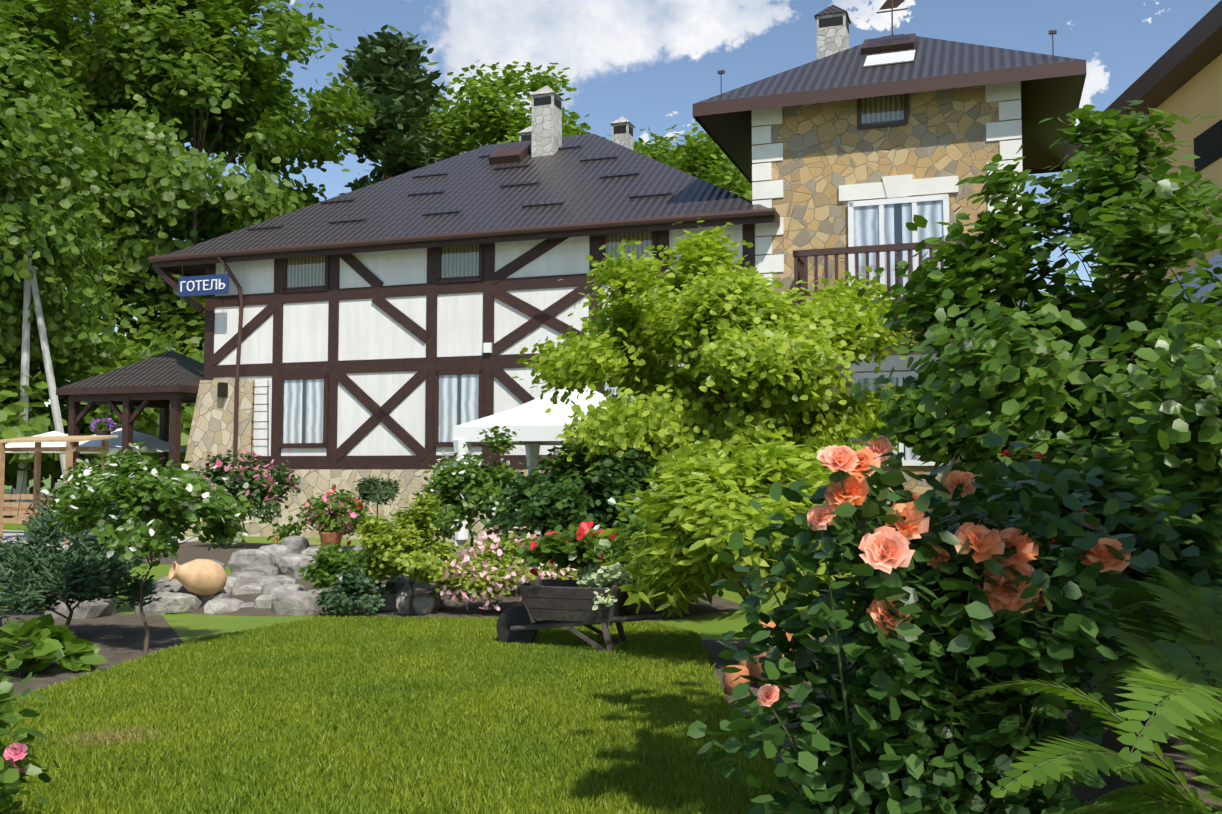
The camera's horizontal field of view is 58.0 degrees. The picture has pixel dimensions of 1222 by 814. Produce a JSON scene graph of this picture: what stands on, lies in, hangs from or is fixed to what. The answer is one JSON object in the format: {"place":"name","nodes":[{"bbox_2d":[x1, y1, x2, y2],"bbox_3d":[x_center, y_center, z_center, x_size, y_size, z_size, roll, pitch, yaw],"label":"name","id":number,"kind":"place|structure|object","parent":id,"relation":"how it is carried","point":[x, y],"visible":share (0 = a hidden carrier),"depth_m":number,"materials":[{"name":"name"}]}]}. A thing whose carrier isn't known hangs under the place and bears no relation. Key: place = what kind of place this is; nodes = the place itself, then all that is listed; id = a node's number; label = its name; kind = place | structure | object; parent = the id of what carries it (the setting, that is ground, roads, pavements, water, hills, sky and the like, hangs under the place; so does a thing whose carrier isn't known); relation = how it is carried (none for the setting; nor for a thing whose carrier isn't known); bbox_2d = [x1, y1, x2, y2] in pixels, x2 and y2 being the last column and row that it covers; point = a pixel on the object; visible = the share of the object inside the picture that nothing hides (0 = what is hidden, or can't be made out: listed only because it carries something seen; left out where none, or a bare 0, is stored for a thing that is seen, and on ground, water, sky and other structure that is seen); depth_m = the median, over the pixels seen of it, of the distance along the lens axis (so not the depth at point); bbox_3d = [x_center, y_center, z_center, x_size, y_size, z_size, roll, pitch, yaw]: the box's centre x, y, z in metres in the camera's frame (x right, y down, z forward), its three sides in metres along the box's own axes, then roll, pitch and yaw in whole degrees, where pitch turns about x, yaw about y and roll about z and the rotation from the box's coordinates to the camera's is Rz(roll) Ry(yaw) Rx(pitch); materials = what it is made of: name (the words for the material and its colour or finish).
{"place":"outdoors","nodes":[
{"label":"outdoors","id":0,"kind":"place"},
{"bbox_2d":[2,530,205,549],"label":"paving","id":1,"kind":"structure","parent":0,"point":[8,535],"depth_m":25.89,"materials":[{"name":"grey stone"}]},
{"bbox_2d":[3,494,52,523],"bbox_3d":[-15.591,2.644,27.701,4.100,1.050,0.100,-1,-3,11],"label":"wooden bench","id":2,"kind":"object","parent":1,"relation":"on","point":[16,504],"depth_m":27.53,"materials":[{"name":"brown wood"}]},
{"bbox_2d":[0,435,117,543],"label":"swing","id":3,"kind":"object","parent":1,"relation":"on","point":[37,449],"visible":0.58,"depth_m":24.59,"materials":[{"name":"brown wood"}]},
{"bbox_2d":[43,448,152,542],"bbox_3d":[-9.159,1.767,20.463,2.273,2.016,2.077,3,-4,-43],"label":"shrub","id":4,"kind":"object","parent":1,"relation":"on","point":[76,470],"visible":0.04,"depth_m":20.38,"materials":[{"name":"green plant"}]},
{"bbox_2d":[198,450,301,547],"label":"wall roses","id":5,"kind":"object","parent":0,"point":[271,488],"depth_m":22.12,"materials":[{"name":"green plant"}]},
{"bbox_2d":[0,615,799,813],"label":"lawn","id":6,"kind":"structure","parent":0,"point":[327,714],"depth_m":6.75,"materials":[{"name":"green plant"}]},
{"bbox_2d":[496,576,681,652],"bbox_3d":[-0.220,1.865,9.807,1.687,0.644,0.670,-1,-3,15],"label":"wheelbarrow","id":7,"kind":"object","parent":6,"relation":"on","point":[552,603],"visible":0.81,"depth_m":9.64,"materials":[{"name":"brown wood"}]},
{"bbox_2d":[512,521,621,586],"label":"barrow plants","id":8,"kind":"object","parent":7,"relation":"in","point":[572,547],"visible":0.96,"depth_m":9.59,"materials":[{"name":"green plant"}]},
{"bbox_2d":[576,558,641,609],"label":"flowers","id":9,"kind":"object","parent":7,"relation":"in","point":[594,575],"visible":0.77,"depth_m":9.56,"materials":[{"name":"green"}]},
{"bbox_2d":[1,474,857,643],"bbox_3d":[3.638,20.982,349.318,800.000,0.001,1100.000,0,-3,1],"label":"ground","id":10,"kind":"structure","parent":0,"point":[186,627],"depth_m":12.06,"materials":[{"name":"green plant"}]},
{"bbox_2d":[0,673,29,736],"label":"rose bush","id":11,"kind":"object","parent":10,"relation":"on","point":[3,723],"visible":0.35,"depth_m":5.58,"materials":[{"name":"green plant"}]},
{"bbox_2d":[0,651,59,813],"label":"pink roses","id":12,"kind":"object","parent":10,"relation":"on","point":[15,765],"visible":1,"depth_m":4.55,"materials":[{"name":"green plant"}]},
{"bbox_2d":[5,235,66,515],"bbox_3d":[-19.118,-1.040,35.736,3.638,9.348,1.167,1,-3,-25],"label":"utility pole","id":13,"kind":"object","parent":10,"relation":"on","point":[25,365],"visible":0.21,"depth_m":35.79,"materials":[{"name":"concrete"}]},
{"bbox_2d":[35,245,167,283],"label":"wires","id":14,"kind":"object","parent":13,"relation":"attached to","point":[104,272],"visible":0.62,"depth_m":34.05,"materials":[{"name":"grey metal"}]},
{"bbox_2d":[5,431,100,492],"bbox_3d":[-16.749,2.090,33.078,3.329,2.750,3.500,0,-3,1],"label":"umbrella","id":15,"kind":"object","parent":10,"relation":"on","point":[43,444],"visible":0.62,"depth_m":32.60,"materials":[{"name":"white fabric"}]},
{"bbox_2d":[17,0,92,277],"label":"tree","id":16,"kind":"object","parent":10,"relation":"on","point":[79,16],"depth_m":60.90,"materials":[{"name":"green plant"}]},
{"bbox_2d":[0,0,161,380],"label":"tree","id":17,"kind":"object","parent":10,"relation":"on","point":[34,115],"visible":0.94,"depth_m":36.29,"materials":[{"name":"green plant"}]},
{"bbox_2d":[0,219,185,493],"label":"tree","id":18,"kind":"object","parent":10,"relation":"on","point":[123,313],"visible":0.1,"depth_m":44.79,"materials":[{"name":"green plant"}]},
{"bbox_2d":[0,343,195,507],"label":"tree","id":19,"kind":"object","parent":10,"relation":"on","point":[13,424],"visible":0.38,"depth_m":36.32,"materials":[{"name":"green plant"}]},
{"bbox_2d":[59,428,186,452],"bbox_3d":[-13.576,1.950,30.548,3.329,2.750,3.500,0,-3,1],"label":"umbrella","id":20,"kind":"object","parent":10,"relation":"on","point":[152,444],"visible":0.38,"depth_m":29.79,"materials":[{"name":"white fabric"}]},
{"bbox_2d":[2,0,248,276],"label":"tree","id":21,"kind":"object","parent":10,"relation":"on","point":[57,16],"visible":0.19,"depth_m":47.48,"materials":[{"name":"green plant"}]},
{"bbox_2d":[56,350,203,515],"bbox_3d":[-11.510,0.866,28.764,3.800,4.717,3.800,-1,-3,19],"label":"gazebo","id":22,"kind":"object","parent":10,"relation":"on","point":[163,382],"visible":0.71,"depth_m":27.43,"materials":[{"name":"wood"}]},
{"bbox_2d":[94,398,110,434],"bbox_3d":[-12.594,0.250,27.352,0.384,1.011,0.400,-1,-3,19],"label":"hanging basket","id":23,"kind":"object","parent":22,"relation":"attached to","point":[100,432],"visible":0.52,"depth_m":27.20,"materials":[{"name":"brown"}]},
{"bbox_2d":[89,416,117,432],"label":"basket flowers","id":24,"kind":"object","parent":23,"relation":"in","point":[109,425],"visible":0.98,"depth_m":27.23,"materials":[{"name":"purple plant"}]},
{"bbox_2d":[100,290,204,463],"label":"tree","id":25,"kind":"object","parent":10,"relation":"on","point":[189,341],"visible":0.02,"depth_m":45.38,"materials":[{"name":"green plant"}]},
{"bbox_2d":[9,0,375,348],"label":"tree","id":26,"kind":"object","parent":10,"relation":"on","point":[262,134],"visible":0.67,"depth_m":46.50,"materials":[{"name":"green plant"}]},
{"bbox_2d":[0,535,483,631],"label":"rockery","id":27,"kind":"object","parent":10,"relation":"on","point":[260,569],"depth_m":12.44,"materials":[{"name":"grey stone"}]},
{"bbox_2d":[168,559,226,594],"bbox_3d":[-4.739,1.955,12.646,0.636,0.428,0.408,2,-4,-28],"label":"amphora","id":28,"kind":"object","parent":27,"relation":"on","point":[202,576],"visible":1,"depth_m":12.52,"materials":[{"name":"ceramic"}]},
{"bbox_2d":[310,24,455,194],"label":"tree","id":29,"kind":"object","parent":10,"relation":"on","point":[388,73],"visible":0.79,"depth_m":61.54,"materials":[{"name":"green plant"}]},
{"bbox_2d":[406,59,610,171],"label":"tree","id":30,"kind":"object","parent":10,"relation":"on","point":[493,119],"visible":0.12,"depth_m":60.84,"materials":[{"name":"green plant"}]},
{"bbox_2d":[0,542,1221,813],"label":"soil beds","id":31,"kind":"object","parent":10,"relation":"on","point":[116,638],"visible":0.02,"depth_m":10.49,"materials":[{"name":"brown soil"}]},
{"bbox_2d":[0,614,107,676],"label":"hosta","id":32,"kind":"object","parent":31,"relation":"on","point":[42,640],"visible":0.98,"depth_m":8.69,"materials":[{"name":"green plant"}]},
{"bbox_2d":[0,485,164,577],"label":"juniper","id":33,"kind":"object","parent":31,"relation":"on","point":[43,533],"visible":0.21,"depth_m":11.98,"materials":[{"name":"green plant"}]},
{"bbox_2d":[0,541,169,624],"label":"juniper","id":34,"kind":"object","parent":31,"relation":"on","point":[31,579],"visible":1,"depth_m":10.27,"materials":[{"name":"green plant"}]},
{"bbox_2d":[40,442,257,653],"bbox_3d":[-3.970,1.239,9.736,2.042,1.871,1.468,-2,-4,29],"label":"white blossom tree","id":35,"kind":"object","parent":31,"relation":"on","point":[163,497],"visible":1,"depth_m":9.47,"materials":[{"name":"green plant"}]},
{"bbox_2d":[267,484,372,544],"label":"potted flowers","id":36,"kind":"object","parent":31,"relation":"on","point":[355,504],"visible":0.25,"depth_m":21.30,"materials":[{"name":"green plant"}]},
{"bbox_2d":[299,537,387,589],"bbox_3d":[-3.079,1.870,12.815,1.094,0.754,0.996,0,-3,1],"label":"shrub","id":37,"kind":"object","parent":31,"relation":"on","point":[331,560],"visible":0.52,"depth_m":12.54,"materials":[{"name":"green plant"}]},
{"bbox_2d":[353,474,400,517],"bbox_3d":[-3.368,1.547,15.982,0.743,1.147,0.938,0,-3,1],"label":"topiary tree","id":38,"kind":"object","parent":31,"relation":"on","point":[369,489],"visible":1,"depth_m":15.77,"materials":[{"name":"green plant"}]},
{"bbox_2d":[351,492,470,614],"bbox_3d":[-2.279,1.632,12.217,1.221,1.364,1.194,-1,-3,13],"label":"lime shrub","id":39,"kind":"object","parent":31,"relation":"on","point":[401,550],"visible":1,"depth_m":12.14,"materials":[{"name":"green plant"}]},
{"bbox_2d":[412,484,472,542],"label":"shrub","id":40,"kind":"object","parent":31,"relation":"on","point":[427,488],"visible":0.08,"depth_m":19.84,"materials":[{"name":"green plant"}]},
{"bbox_2d":[423,426,525,547],"bbox_3d":[-1.900,1.239,16.064,1.882,1.972,1.600,0,-3,1],"label":"white shrub","id":41,"kind":"object","parent":31,"relation":"on","point":[471,488],"visible":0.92,"depth_m":15.75,"materials":[{"name":"green plant"}]},
{"bbox_2d":[414,525,540,612],"bbox_3d":[-1.344,1.837,12.539,1.489,0.995,1.600,2,-4,-35],"label":"spirea shrub","id":42,"kind":"object","parent":31,"relation":"on","point":[487,568],"visible":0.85,"depth_m":12.17,"materials":[{"name":"pink plant"}]},
{"bbox_2d":[453,386,606,545],"bbox_3d":[-0.596,1.129,19.337,3.296,3.150,3.296,-1,-3,19],"label":"tent","id":43,"kind":"object","parent":31,"relation":"on","point":[534,423],"visible":0.21,"depth_m":18.34,"materials":[{"name":"white fabric"}]},
{"bbox_2d":[515,559,579,601],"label":"flowers","id":44,"kind":"object","parent":31,"relation":"on","point":[553,571],"visible":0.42,"depth_m":11.57,"materials":[{"name":"pink plant"}]},
{"bbox_2d":[319,531,791,695],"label":"pots","id":45,"kind":"object","parent":31,"relation":"on","point":[749,668],"visible":0.38,"depth_m":8.12,"materials":[{"name":"ceramic"}]},
{"bbox_2d":[302,495,358,532],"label":"potted flowers","id":46,"kind":"object","parent":45,"relation":"on","point":[342,518],"visible":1,"depth_m":14.77,"materials":[{"name":"green"}]},
{"bbox_2d":[471,437,669,545],"bbox_3d":[-0.385,1.281,14.204,2.941,2.282,2.224,0,-3,1],"label":"dense shrub","id":47,"kind":"object","parent":31,"relation":"on","point":[547,499],"visible":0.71,"depth_m":13.66,"materials":[{"name":"green plant"}]},
{"bbox_2d":[596,492,749,612],"bbox_3d":[0.633,1.616,12.302,2.236,1.406,2.068,0,-3,1],"label":"dense shrub","id":48,"kind":"object","parent":31,"relation":"on","point":[620,542],"visible":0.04,"depth_m":11.83,"materials":[{"name":"green plant"}]},
{"bbox_2d":[597,431,876,622],"bbox_3d":[1.115,1.173,9.040,2.405,1.929,2.010,0,-3,1],"label":"lance shrub","id":49,"kind":"object","parent":31,"relation":"on","point":[696,520],"visible":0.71,"depth_m":8.82,"materials":[{"name":"green plant"}]},
{"bbox_2d":[686,433,1151,813],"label":"rose bush","id":50,"kind":"object","parent":31,"relation":"on","point":[936,623],"visible":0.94,"depth_m":3.43,"materials":[{"name":"green plant"}]},
{"bbox_2d":[871,423,1221,755],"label":"shrub","id":51,"kind":"object","parent":31,"relation":"on","point":[1189,553],"visible":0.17,"depth_m":5.77,"materials":[{"name":"green plant"}]},
{"bbox_2d":[943,627,1221,813],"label":"fern","id":52,"kind":"object","parent":31,"relation":"on","point":[1188,709],"visible":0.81,"depth_m":2.86,"materials":[{"name":"green plant"}]},
{"bbox_2d":[955,99,1221,308],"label":"tree","id":53,"kind":"object","parent":31,"relation":"on","point":[1132,150],"visible":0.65,"depth_m":9.10,"materials":[{"name":"green plant"}]},
{"bbox_2d":[1043,563,1221,700],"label":"fern","id":54,"kind":"object","parent":31,"relation":"on","point":[1209,597],"visible":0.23,"depth_m":4.38,"materials":[{"name":"green plant"}]},
{"bbox_2d":[1063,782,1221,813],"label":"fern","id":55,"kind":"object","parent":31,"relation":"on","point":[1134,803],"visible":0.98,"depth_m":2.96,"materials":[{"name":"green plant"}]},
{"bbox_2d":[1073,578,1221,713],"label":"fern","id":56,"kind":"object","parent":31,"relation":"on","point":[1178,607],"visible":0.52,"depth_m":4.00,"materials":[{"name":"green plant"}]},
{"bbox_2d":[1168,446,1221,538],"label":"shrub","id":57,"kind":"object","parent":31,"relation":"on","point":[1195,501],"visible":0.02,"depth_m":7.30,"materials":[{"name":"green plant"}]},
{"bbox_2d":[634,127,739,176],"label":"tree","id":58,"kind":"object","parent":10,"relation":"on","point":[665,144],"depth_m":66.12,"materials":[{"name":"green plant"}]},
{"bbox_2d":[638,120,752,200],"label":"tree","id":59,"kind":"object","parent":10,"relation":"on","point":[704,162],"visible":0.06,"depth_m":59.48,"materials":[{"name":"green plant"}]},
{"bbox_2d":[512,218,917,581],"bbox_3d":[1.570,-0.148,15.331,5.897,5.251,4.674,0,-3,1],"label":"tree","id":60,"kind":"object","parent":10,"relation":"on","point":[751,356],"visible":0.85,"depth_m":14.29,"materials":[{"name":"green plant"}]},
{"bbox_2d":[693,0,1086,542],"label":"house","id":61,"kind":"structure","parent":10,"relation":"on","point":[840,154],"depth_m":22.08,"materials":[{"name":"stone"}]},
{"bbox_2d":[851,126,1221,539],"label":"dark shrub","id":62,"kind":"object","parent":10,"relation":"on","point":[1041,372],"visible":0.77,"depth_m":8.36,"materials":[{"name":"green plant"}]},
{"bbox_2d":[1064,0,1221,291],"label":"peach building","id":63,"kind":"structure","parent":10,"relation":"on","point":[1181,76],"depth_m":15.86,"materials":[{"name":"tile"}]},
{"bbox_2d":[1154,253,1221,331],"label":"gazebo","id":64,"kind":"object","parent":10,"relation":"on","point":[1213,260],"depth_m":12.23,"materials":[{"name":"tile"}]},
{"bbox_2d":[148,86,779,541],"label":"building","id":65,"kind":"structure","parent":0,"point":[390,328],"depth_m":25.70,"materials":[{"name":"paint"}]},
{"bbox_2d":[178,263,228,296],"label":"hotel sign","id":66,"kind":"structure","parent":65,"relation":"attached to","point":[203,285],"depth_m":26.66,"materials":[{"name":"blue metal"}]},
{"bbox_2d":[251,384,269,471],"bbox_3d":[-8.411,0.470,26.431,0.524,2.251,0.024,-1,-3,19],"label":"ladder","id":67,"kind":"object","parent":65,"relation":"attached to","point":[253,404],"visible":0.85,"depth_m":26.42,"materials":[{"name":"white metal"}]},
{"bbox_2d":[24,0,1220,406],"label":"sky","id":68,"kind":"structure","parent":0,"point":[647,63],"materials":[{"name":"blue"}]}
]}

